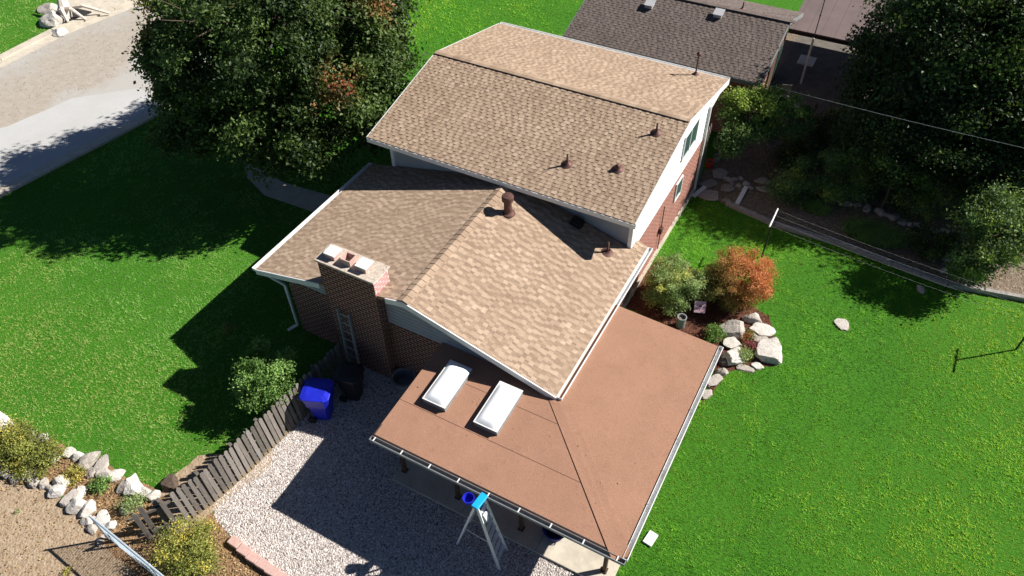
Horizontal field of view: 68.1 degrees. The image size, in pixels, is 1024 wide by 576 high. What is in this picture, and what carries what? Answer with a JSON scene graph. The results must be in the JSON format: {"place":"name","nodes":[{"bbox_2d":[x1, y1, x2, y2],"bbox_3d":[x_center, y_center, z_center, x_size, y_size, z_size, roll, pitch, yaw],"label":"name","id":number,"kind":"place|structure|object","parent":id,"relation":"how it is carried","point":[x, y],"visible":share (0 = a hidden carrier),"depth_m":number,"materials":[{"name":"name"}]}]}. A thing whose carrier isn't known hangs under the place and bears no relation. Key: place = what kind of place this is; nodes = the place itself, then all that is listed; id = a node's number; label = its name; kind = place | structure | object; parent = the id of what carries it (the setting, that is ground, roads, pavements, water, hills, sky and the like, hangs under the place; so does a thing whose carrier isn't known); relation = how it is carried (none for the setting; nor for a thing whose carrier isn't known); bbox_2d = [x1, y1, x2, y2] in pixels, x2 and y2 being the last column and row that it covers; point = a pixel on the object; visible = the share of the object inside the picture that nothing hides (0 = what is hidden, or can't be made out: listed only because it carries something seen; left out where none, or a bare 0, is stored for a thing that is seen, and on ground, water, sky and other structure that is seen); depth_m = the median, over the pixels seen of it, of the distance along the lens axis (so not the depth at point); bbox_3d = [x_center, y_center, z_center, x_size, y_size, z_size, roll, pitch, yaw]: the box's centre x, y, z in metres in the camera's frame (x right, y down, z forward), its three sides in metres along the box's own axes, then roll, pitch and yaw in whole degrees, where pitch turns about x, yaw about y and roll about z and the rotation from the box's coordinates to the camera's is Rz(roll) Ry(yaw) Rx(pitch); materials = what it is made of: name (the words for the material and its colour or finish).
{"place":"outdoors","nodes":[
{"label":"outdoors","id":0,"kind":"place"},
{"bbox_2d":[0,480,134,575],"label":"dirt ground","id":1,"kind":"structure","parent":0,"point":[43,566],"depth_m":20.53,"materials":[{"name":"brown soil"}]},
{"bbox_2d":[0,1,142,67],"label":"pavement","id":2,"kind":"structure","parent":0,"point":[27,51],"depth_m":40.73,"materials":[{"name":"concrete"}]},
{"bbox_2d":[67,0,122,18],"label":"driveway","id":3,"kind":"structure","parent":0,"point":[99,4],"depth_m":43.48,"materials":[{"name":"concrete"}]},
{"bbox_2d":[0,0,210,127],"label":"street","id":4,"kind":"structure","parent":0,"point":[120,77],"depth_m":38.21,"materials":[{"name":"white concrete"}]},
{"bbox_2d":[0,106,159,189],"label":"gutter pan","id":5,"kind":"object","parent":4,"relation":"on","point":[73,151],"visible":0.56,"depth_m":33.30,"materials":[{"name":"concrete"}]},
{"bbox_2d":[0,88,161,186],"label":"street patch","id":6,"kind":"object","parent":4,"relation":"on","point":[30,143],"visible":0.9,"depth_m":34.57,"materials":[{"name":"grey asphalt"}]},
{"bbox_2d":[162,449,272,534],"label":"worn dirt","id":7,"kind":"structure","parent":0,"point":[184,475],"depth_m":21.83,"materials":[{"name":"brown soil"}]},
{"bbox_2d":[160,473,178,491],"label":"rock","id":8,"kind":"object","parent":7,"relation":"on","point":[169,482],"visible":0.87,"depth_m":21.53,"materials":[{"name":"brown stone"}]},
{"bbox_2d":[245,164,330,211],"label":"garden path","id":9,"kind":"structure","parent":0,"point":[307,199],"depth_m":31.00,"materials":[{"name":"concrete"}]},
{"bbox_2d":[279,0,580,94],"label":"lawn grass","id":10,"kind":"structure","parent":0,"point":[477,20],"depth_m":41.58,"materials":[{"name":"green plant"}]},
{"bbox_2d":[392,459,619,575],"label":"patio slab","id":11,"kind":"structure","parent":0,"point":[572,556],"depth_m":20.59,"materials":[{"name":"concrete"}]},
{"bbox_2d":[369,305,723,573],"bbox_3d":[1.199,3.547,21.544,7.265,2.747,7.397,21,49,20],"label":"patio cover","id":12,"kind":"object","parent":11,"relation":"on","point":[634,393],"visible":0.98,"depth_m":19.94,"materials":[{"name":"brown wood"}]},
{"bbox_2d":[542,527,563,541],"bbox_3d":[1.158,6.498,20.298,0.720,0.360,0.715,-10,46,-9],"label":"plastic tub","id":13,"kind":"object","parent":11,"relation":"on","point":[551,536],"visible":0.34,"depth_m":20.26,"materials":[{"name":"blue plastic"}]},
{"bbox_2d":[0,0,1023,575],"bbox_3d":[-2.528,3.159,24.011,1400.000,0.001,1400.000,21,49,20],"label":"ground","id":14,"kind":"structure","parent":0,"point":[96,198],"depth_m":24.62,"materials":[{"name":"plant"}]},
{"bbox_2d":[0,0,51,52],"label":"lawn grass","id":15,"kind":"structure","parent":14,"relation":"on","point":[19,17],"depth_m":42.24,"materials":[{"name":"green plant"}]},
{"bbox_2d":[37,3,57,13],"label":"boulder","id":16,"kind":"object","parent":14,"relation":"on","point":[44,8],"visible":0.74,"depth_m":42.67,"materials":[{"name":"grey stone"}]},
{"bbox_2d":[0,0,136,61],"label":"kerb","id":17,"kind":"structure","parent":14,"relation":"on","point":[32,41],"depth_m":41.26,"materials":[{"name":"concrete"}]},
{"bbox_2d":[63,9,91,23],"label":"mulch bed","id":18,"kind":"object","parent":14,"relation":"on","point":[82,12],"visible":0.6,"depth_m":42.58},
{"bbox_2d":[39,9,64,28],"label":"boulder","id":19,"kind":"object","parent":18,"relation":"on","point":[51,18],"visible":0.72,"depth_m":41.37,"materials":[{"name":"grey stone"}]},
{"bbox_2d":[57,0,109,21],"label":"driftwood sculpture","id":20,"kind":"object","parent":18,"relation":"on","point":[65,9],"visible":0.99,"depth_m":41.77,"materials":[{"name":"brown wood"}]},
{"bbox_2d":[0,110,162,197],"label":"kerb","id":21,"kind":"structure","parent":14,"relation":"on","point":[64,161],"depth_m":32.89,"materials":[{"name":"concrete"}]},
{"bbox_2d":[0,431,165,537],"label":"leaf litter bed","id":22,"kind":"object","parent":14,"relation":"on","point":[114,495],"visible":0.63,"depth_m":21.55,"materials":[{"name":"brown plant"}]},
{"bbox_2d":[26,475,40,488],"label":"boulder","id":23,"kind":"object","parent":22,"relation":"on","point":[31,484],"visible":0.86,"depth_m":21.69,"materials":[{"name":"grey stone"}]},
{"bbox_2d":[0,414,68,485],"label":"shrub","id":24,"kind":"object","parent":22,"relation":"on","point":[23,446],"visible":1,"depth_m":22.00,"materials":[{"name":"green plant"}]},
{"bbox_2d":[47,485,66,498],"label":"boulder","id":25,"kind":"object","parent":22,"relation":"on","point":[56,491],"visible":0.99,"depth_m":21.43,"materials":[{"name":"grey stone"}]},
{"bbox_2d":[52,475,70,486],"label":"boulder","id":26,"kind":"object","parent":22,"relation":"on","point":[57,480],"visible":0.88,"depth_m":21.64,"materials":[{"name":"grey stone"}]},
{"bbox_2d":[59,489,79,507],"bbox_3d":[-12.451,5.961,21.457,0.490,0.327,0.594,-3,46,-2],"label":"boulder","id":27,"kind":"object","parent":22,"relation":"on","point":[66,499],"visible":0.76,"depth_m":21.32,"materials":[{"name":"grey stone"}]},
{"bbox_2d":[58,463,86,486],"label":"plant","id":28,"kind":"object","parent":22,"relation":"on","point":[74,480],"visible":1,"depth_m":21.80,"materials":[{"name":"yellow plant"}]},
{"bbox_2d":[65,496,86,514],"bbox_3d":[-12.187,6.152,21.214,0.593,0.503,0.511,21,49,20],"label":"boulder","id":29,"kind":"object","parent":22,"relation":"on","point":[75,504],"visible":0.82,"depth_m":21.07,"materials":[{"name":"grey stone"}]},
{"bbox_2d":[78,499,96,517],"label":"boulder","id":30,"kind":"object","parent":22,"relation":"on","point":[88,508],"visible":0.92,"depth_m":21.05,"materials":[{"name":"grey stone"}]},
{"bbox_2d":[77,451,100,470],"bbox_3d":[-12.399,5.080,22.267,0.418,0.469,0.681,12,47,13],"label":"boulder","id":31,"kind":"object","parent":22,"relation":"on","point":[87,461],"visible":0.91,"depth_m":22.10,"materials":[{"name":"grey stone"}]},
{"bbox_2d":[86,473,112,494],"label":"plant","id":32,"kind":"object","parent":22,"relation":"on","point":[99,484],"visible":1,"depth_m":21.50,"materials":[{"name":"green plant"}]},
{"bbox_2d":[93,454,108,471],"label":"boulder","id":33,"kind":"object","parent":22,"relation":"on","point":[101,463],"visible":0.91,"depth_m":22.06,"materials":[{"name":"grey stone"}]},
{"bbox_2d":[106,469,125,482],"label":"boulder","id":34,"kind":"object","parent":22,"relation":"on","point":[116,474],"visible":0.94,"depth_m":21.82,"materials":[{"name":"grey stone"}]},
{"bbox_2d":[114,490,147,516],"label":"plant","id":35,"kind":"object","parent":22,"relation":"on","point":[134,498],"visible":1,"depth_m":20.97,"materials":[{"name":"green plant"}]},
{"bbox_2d":[123,473,142,494],"bbox_3d":[-10.756,5.659,21.699,0.547,0.471,0.734,3,46,4],"label":"boulder","id":36,"kind":"object","parent":22,"relation":"on","point":[133,483],"visible":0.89,"depth_m":21.49,"materials":[{"name":"grey stone"}]},
{"bbox_2d":[145,489,161,501],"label":"boulder","id":37,"kind":"object","parent":22,"relation":"on","point":[154,494],"visible":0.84,"depth_m":21.33,"materials":[{"name":"grey stone"}]},
{"bbox_2d":[89,515,163,575],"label":"chain link fence","id":38,"kind":"object","parent":14,"relation":"on","point":[128,550],"visible":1,"depth_m":19.50,"materials":[{"name":"metal"}]},
{"bbox_2d":[96,512,267,575],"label":"planting bed","id":39,"kind":"object","parent":14,"relation":"on","point":[120,554],"visible":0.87,"depth_m":20.30,"materials":[{"name":"brown soil"}]},
{"bbox_2d":[94,509,109,528],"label":"boulder","id":40,"kind":"object","parent":39,"relation":"on","point":[103,517],"visible":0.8,"depth_m":20.88,"materials":[{"name":"grey stone"}]},
{"bbox_2d":[143,511,225,575],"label":"shrub","id":41,"kind":"object","parent":39,"relation":"on","point":[180,540],"visible":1,"depth_m":19.64,"materials":[{"name":"green plant"}]},
{"bbox_2d":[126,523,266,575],"bbox_3d":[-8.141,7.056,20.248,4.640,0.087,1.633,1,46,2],"label":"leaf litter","id":42,"kind":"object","parent":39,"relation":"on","point":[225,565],"visible":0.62,"depth_m":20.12,"materials":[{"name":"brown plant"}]},
{"bbox_2d":[227,535,243,548],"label":"edging block","id":43,"kind":"structure","parent":39,"relation":"on","point":[234,541],"depth_m":20.30,"materials":[{"name":"concrete"}]},
{"bbox_2d":[236,543,252,557],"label":"edging block","id":44,"kind":"structure","parent":39,"relation":"on","point":[243,550],"depth_m":20.14,"materials":[{"name":"concrete"}]},
{"bbox_2d":[245,550,260,564],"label":"edging block","id":45,"kind":"structure","parent":39,"relation":"on","point":[251,557],"depth_m":19.99,"materials":[{"name":"concrete"}]},
{"bbox_2d":[255,557,270,571],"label":"edging block","id":46,"kind":"structure","parent":39,"relation":"on","point":[261,563],"depth_m":19.87,"materials":[{"name":"concrete"}]},
{"bbox_2d":[0,101,393,489],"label":"lawn grass","id":47,"kind":"structure","parent":14,"relation":"on","point":[148,340],"depth_m":26.77,"materials":[{"name":"green plant"}]},
{"bbox_2d":[126,335,355,541],"bbox_3d":[-7.358,4.191,22.096,0.719,1.428,8.097,28,52,26],"label":"picket fence","id":48,"kind":"object","parent":14,"relation":"on","point":[203,479],"visible":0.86,"depth_m":21.45,"materials":[{"name":"grey wood"}]},
{"bbox_2d":[228,334,305,415],"bbox_3d":[-7.427,2.820,22.965,2.301,2.113,2.572,-4,46,-3],"label":"shrub","id":49,"kind":"object","parent":14,"relation":"on","point":[270,380],"visible":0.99,"depth_m":22.46,"materials":[{"name":"green plant"}]},
{"bbox_2d":[121,0,429,190],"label":"maple tree","id":50,"kind":"object","parent":14,"relation":"on","point":[251,99],"visible":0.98,"depth_m":26.87,"materials":[{"name":"green plant"}]},
{"bbox_2d":[213,366,579,575],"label":"gravel yard","id":51,"kind":"structure","parent":14,"relation":"on","point":[365,510],"depth_m":20.95,"materials":[{"name":"grey gravel"}]},
{"bbox_2d":[297,377,333,422],"bbox_3d":[-5.816,3.438,22.883,0.960,1.304,0.870,4,46,5],"label":"wheeled bin","id":52,"kind":"object","parent":51,"relation":"on","point":[315,395],"visible":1,"depth_m":22.48,"materials":[{"name":"blue plastic"}]},
{"bbox_2d":[330,361,364,401],"bbox_3d":[-4.985,2.949,23.374,0.901,1.264,0.759,11,47,11],"label":"wheeled bin","id":53,"kind":"object","parent":51,"relation":"on","point":[348,377],"visible":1,"depth_m":22.98,"materials":[{"name":"black plastic"}]},
{"bbox_2d":[336,308,363,384],"bbox_3d":[-5.003,1.869,23.485,0.401,2.642,1.070,-8,46,-7],"label":"extension ladder","id":54,"kind":"object","parent":51,"relation":"on","point":[344,338],"visible":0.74,"depth_m":23.25,"materials":[{"name":"metal"}]},
{"bbox_2d":[391,367,415,391],"bbox_3d":[-3.408,2.933,23.932,0.800,0.410,0.800,21,49,20],"label":"wash tub","id":55,"kind":"object","parent":51,"relation":"on","point":[402,379],"visible":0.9,"depth_m":24.03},
{"bbox_2d":[456,492,507,569],"bbox_3d":[-0.807,6.045,19.372,1.520,2.531,0.628,23,50,22],"label":"stepladder","id":56,"kind":"object","parent":51,"relation":"on","point":[480,500],"visible":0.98,"depth_m":19.21,"materials":[{"name":"metal"}]},
{"bbox_2d":[462,492,473,505],"bbox_3d":[-1.063,5.182,18.540,0.300,0.190,0.295,21,49,20],"label":"bucket","id":57,"kind":"object","parent":56,"relation":"hanging from","point":[468,498],"visible":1,"depth_m":18.57,"materials":[{"name":"blue plastic"}]},
{"bbox_2d":[252,22,729,400],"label":"brick house","id":58,"kind":"structure","parent":14,"relation":"on","point":[532,276],"depth_m":24.43,"materials":[{"name":"brick"}]},
{"bbox_2d":[673,174,683,202],"bbox_3d":[6.098,-3.650,27.828,0.090,0.840,0.690,21,49,20],"label":"window","id":59,"kind":"structure","parent":58,"relation":"in","point":[679,184],"depth_m":27.79,"materials":[{"name":"white paint"}]},
{"bbox_2d":[681,116,699,161],"bbox_3d":[6.288,-5.263,26.745,0.090,1.040,1.490,21,49,20],"label":"window","id":60,"kind":"structure","parent":58,"relation":"in","point":[690,138],"depth_m":26.70,"materials":[{"name":"white paint"}]},
{"bbox_2d":[643,530,657,546],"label":"paving stone","id":61,"kind":"object","parent":14,"relation":"on","point":[650,538],"visible":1,"depth_m":20.32,"materials":[{"name":"white stone"}]},
{"bbox_2d":[563,0,803,134],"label":"brick house","id":62,"kind":"structure","parent":14,"relation":"on","point":[740,43],"depth_m":32.79,"materials":[{"name":"grey"}]},
{"bbox_2d":[765,41,783,93],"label":"house wall","id":63,"kind":"structure","parent":62,"relation":"in","point":[772,72],"depth_m":34.95,"materials":[{"name":"brown wood"}]},
{"bbox_2d":[626,262,774,403],"bbox_3d":[6.492,1.002,25.953,4.194,0.001,6.042,-19,48,-17],"label":"mulch bed","id":64,"kind":"object","parent":14,"relation":"on","point":[728,316],"visible":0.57,"depth_m":25.97,"materials":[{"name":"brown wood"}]},
{"bbox_2d":[638,251,711,317],"bbox_3d":[5.569,-0.169,25.894,2.306,1.784,2.377,21,49,20],"label":"shrub","id":65,"kind":"object","parent":64,"relation":"on","point":[664,288],"visible":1,"depth_m":25.64,"materials":[{"name":"green plant"}]},
{"bbox_2d":[676,313,686,328],"bbox_3d":[5.705,1.123,25.527,0.330,0.450,0.330,21,49,20],"label":"planter pot","id":66,"kind":"object","parent":64,"relation":"on","point":[681,320],"visible":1,"depth_m":25.45,"materials":[{"name":"concrete"}]},
{"bbox_2d":[694,301,705,314],"bbox_3d":[6.382,0.748,25.790,0.380,0.603,0.287,6,46,6],"label":"garden sign","id":67,"kind":"object","parent":64,"relation":"on","point":[699,306],"visible":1,"depth_m":25.67,"materials":[{"name":"pink metal"}]},
{"bbox_2d":[706,374,722,387],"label":"boulder","id":68,"kind":"object","parent":64,"relation":"on","point":[715,380],"visible":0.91,"depth_m":23.96,"materials":[{"name":"grey stone"}]},
{"bbox_2d":[703,322,728,343],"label":"plant","id":69,"kind":"object","parent":64,"relation":"on","point":[712,334],"visible":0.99,"depth_m":25.08,"materials":[{"name":"green plant"}]},
{"bbox_2d":[718,320,744,339],"bbox_3d":[7.362,1.420,25.467,0.896,0.672,0.702,7,46,8],"label":"boulder","id":70,"kind":"object","parent":64,"relation":"on","point":[735,329],"visible":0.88,"depth_m":25.24,"materials":[{"name":"grey stone"}]},
{"bbox_2d":[723,336,741,348],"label":"boulder","id":71,"kind":"object","parent":64,"relation":"on","point":[731,342],"visible":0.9,"depth_m":24.99,"materials":[{"name":"beige stone"}]},
{"bbox_2d":[721,347,744,365],"bbox_3d":[7.257,2.290,24.648,0.860,0.643,0.595,-20,49,-18],"label":"boulder","id":72,"kind":"object","parent":64,"relation":"on","point":[732,356],"visible":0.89,"depth_m":24.41,"materials":[{"name":"grey stone"}]},
{"bbox_2d":[691,243,783,314],"bbox_3d":[7.786,-0.462,25.958,2.869,2.050,2.877,21,49,20],"label":"shrub","id":73,"kind":"object","parent":64,"relation":"on","point":[729,282],"visible":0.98,"depth_m":25.63,"materials":[{"name":"orange plant"}]},
{"bbox_2d":[737,346,753,365],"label":"plant","id":74,"kind":"object","parent":64,"relation":"on","point":[744,353],"visible":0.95,"depth_m":24.47,"materials":[{"name":"green plant"}]},
{"bbox_2d":[741,312,761,323],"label":"boulder","id":75,"kind":"object","parent":64,"relation":"on","point":[752,318],"visible":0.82,"depth_m":25.67,"materials":[{"name":"grey stone"}]},
{"bbox_2d":[749,322,775,336],"bbox_3d":[8.423,1.450,25.490,0.664,0.296,0.743,-33,54,-28],"label":"boulder","id":76,"kind":"object","parent":64,"relation":"on","point":[763,329],"visible":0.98,"depth_m":25.37,"materials":[{"name":"beige stone"}]},
{"bbox_2d":[754,337,782,365],"bbox_3d":[8.469,2.126,24.848,0.960,0.595,1.085,21,49,20],"label":"boulder","id":77,"kind":"object","parent":64,"relation":"on","point":[768,351],"visible":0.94,"depth_m":24.55,"materials":[{"name":"grey stone"}]},
{"bbox_2d":[696,123,711,187],"bbox_3d":[7.580,-5.209,30.133,0.112,2.700,0.900,21,49,20],"label":"downspout","id":78,"kind":"object","parent":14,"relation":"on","point":[703,156],"visible":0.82,"depth_m":30.02,"materials":[{"name":"white metal"}]},
{"bbox_2d":[833,318,848,330],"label":"rock","id":79,"kind":"object","parent":14,"relation":"on","point":[842,324],"visible":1,"depth_m":25.61,"materials":[{"name":"beige stone"}]},
{"bbox_2d":[693,8,1023,294],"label":"garden bed","id":80,"kind":"object","parent":14,"relation":"on","point":[911,259],"visible":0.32,"depth_m":29.77,"materials":[{"name":"soil"}]},
{"bbox_2d":[698,190,718,200],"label":"paving stone","id":81,"kind":"object","parent":80,"relation":"on","point":[710,195],"visible":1,"depth_m":30.44,"materials":[{"name":"grey stone"}]},
{"bbox_2d":[712,168,728,178],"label":"paving stone","id":82,"kind":"object","parent":80,"relation":"on","point":[720,173],"visible":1,"depth_m":31.44,"materials":[{"name":"grey stone"}]},
{"bbox_2d":[713,78,819,178],"bbox_3d":[9.879,-6.654,30.768,4.758,3.812,3.318,-17,48,-15],"label":"tree","id":83,"kind":"object","parent":80,"relation":"on","point":[769,108],"visible":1,"depth_m":29.64,"materials":[{"name":"green plant"}]},
{"bbox_2d":[768,122,830,171],"bbox_3d":[11.999,-5.829,31.355,2.655,1.752,2.786,21,49,20],"label":"shrub","id":84,"kind":"object","parent":80,"relation":"on","point":[785,155],"visible":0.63,"depth_m":31.22,"materials":[{"name":"green plant"}]},
{"bbox_2d":[794,192,838,217],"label":"plant","id":85,"kind":"object","parent":80,"relation":"on","point":[812,205],"visible":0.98,"depth_m":29.66,"materials":[{"name":"green plant"}]},
{"bbox_2d":[762,144,885,210],"bbox_3d":[12.390,-4.585,29.622,4.434,2.480,3.759,21,49,20],"label":"shrub","id":86,"kind":"object","parent":80,"relation":"on","point":[834,192],"visible":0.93,"depth_m":29.46,"materials":[{"name":"green plant"}]},
{"bbox_2d":[715,125,1022,293],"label":"fallen leaves","id":87,"kind":"object","parent":80,"relation":"on","point":[844,210],"visible":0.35,"depth_m":29.69,"materials":[{"name":"brown plant"}]},
{"bbox_2d":[725,200,1023,301],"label":"garden edging","id":88,"kind":"object","parent":80,"relation":"on","point":[880,258],"visible":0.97,"depth_m":27.73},
{"bbox_2d":[837,212,912,251],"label":"plant","id":89,"kind":"object","parent":80,"relation":"on","point":[873,234],"visible":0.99,"depth_m":28.49,"materials":[{"name":"green plant"}]},
{"bbox_2d":[830,102,977,208],"bbox_3d":[14.421,-4.777,28.419,5.054,4.378,3.936,21,49,20],"label":"tree","id":90,"kind":"object","parent":80,"relation":"on","point":[880,142],"visible":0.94,"depth_m":27.40,"materials":[{"name":"green plant"}]},
{"bbox_2d":[887,179,949,227],"bbox_3d":[15.560,-3.473,29.077,2.422,1.601,2.037,0,46,1],"label":"shrub","id":91,"kind":"object","parent":80,"relation":"on","point":[916,204],"visible":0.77,"depth_m":28.84,"materials":[{"name":"green plant"}]},
{"bbox_2d":[823,0,1023,176],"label":"shade tree","id":92,"kind":"object","parent":80,"relation":"on","point":[939,70],"visible":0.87,"depth_m":26.89,"materials":[{"name":"green plant"}]},
{"bbox_2d":[856,169,1007,240],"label":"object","id":93,"kind":"structure","parent":80,"relation":"on","point":[941,212],"depth_m":29.91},
{"bbox_2d":[899,219,971,264],"bbox_3d":[15.488,-1.711,27.647,2.576,1.190,1.955,21,49,20],"label":"shrub","id":94,"kind":"object","parent":80,"relation":"on","point":[946,241],"visible":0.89,"depth_m":27.54,"materials":[{"name":"green plant"}]},
{"bbox_2d":[918,114,1023,218],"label":"tree","id":95,"kind":"object","parent":80,"relation":"on","point":[979,166],"visible":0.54,"depth_m":26.89,"materials":[{"name":"green plant"}]},
{"bbox_2d":[943,175,1023,290],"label":"tree","id":96,"kind":"object","parent":80,"relation":"on","point":[987,220],"visible":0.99,"depth_m":25.35,"materials":[{"name":"green plant"}]},
{"bbox_2d":[960,1,1023,181],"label":"shade tree","id":97,"kind":"object","parent":80,"relation":"on","point":[1014,132],"visible":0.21,"depth_m":26.73,"materials":[{"name":"green plant"}]},
{"bbox_2d":[970,0,1022,49],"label":"shade tree","id":98,"kind":"object","parent":80,"relation":"on","point":[993,25],"visible":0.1,"depth_m":29.91,"materials":[{"name":"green plant"}]},
{"bbox_2d":[741,35,882,161],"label":"neighbour patio","id":99,"kind":"structure","parent":0,"point":[819,80],"depth_m":36.96,"materials":[{"name":"concrete"}]},
{"bbox_2d":[797,54,816,66],"bbox_3d":[14.428,-11.136,37.072,0.760,0.050,0.900,21,49,20],"label":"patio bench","id":100,"kind":"object","parent":99,"relation":"on","point":[802,60],"visible":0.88,"depth_m":37.03,"materials":[{"name":"grey"}]},
{"bbox_2d":[799,0,824,83],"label":"utility pole","id":101,"kind":"object","parent":99,"relation":"on","point":[807,59],"visible":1,"depth_m":35.22,"materials":[{"name":"white paint"}]},
{"bbox_2d":[803,105,859,159],"bbox_3d":[13.624,-6.488,31.855,3.151,1.915,3.376,-8,46,-7],"label":"shrub","id":102,"kind":"object","parent":99,"relation":"on","point":[822,122],"visible":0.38,"depth_m":31.72,"materials":[{"name":"green plant"}]},
{"bbox_2d":[788,0,908,47],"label":"patio cover","id":103,"kind":"object","parent":99,"relation":"on","point":[838,19],"visible":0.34,"depth_m":35.44,"materials":[{"name":"brown metal"}]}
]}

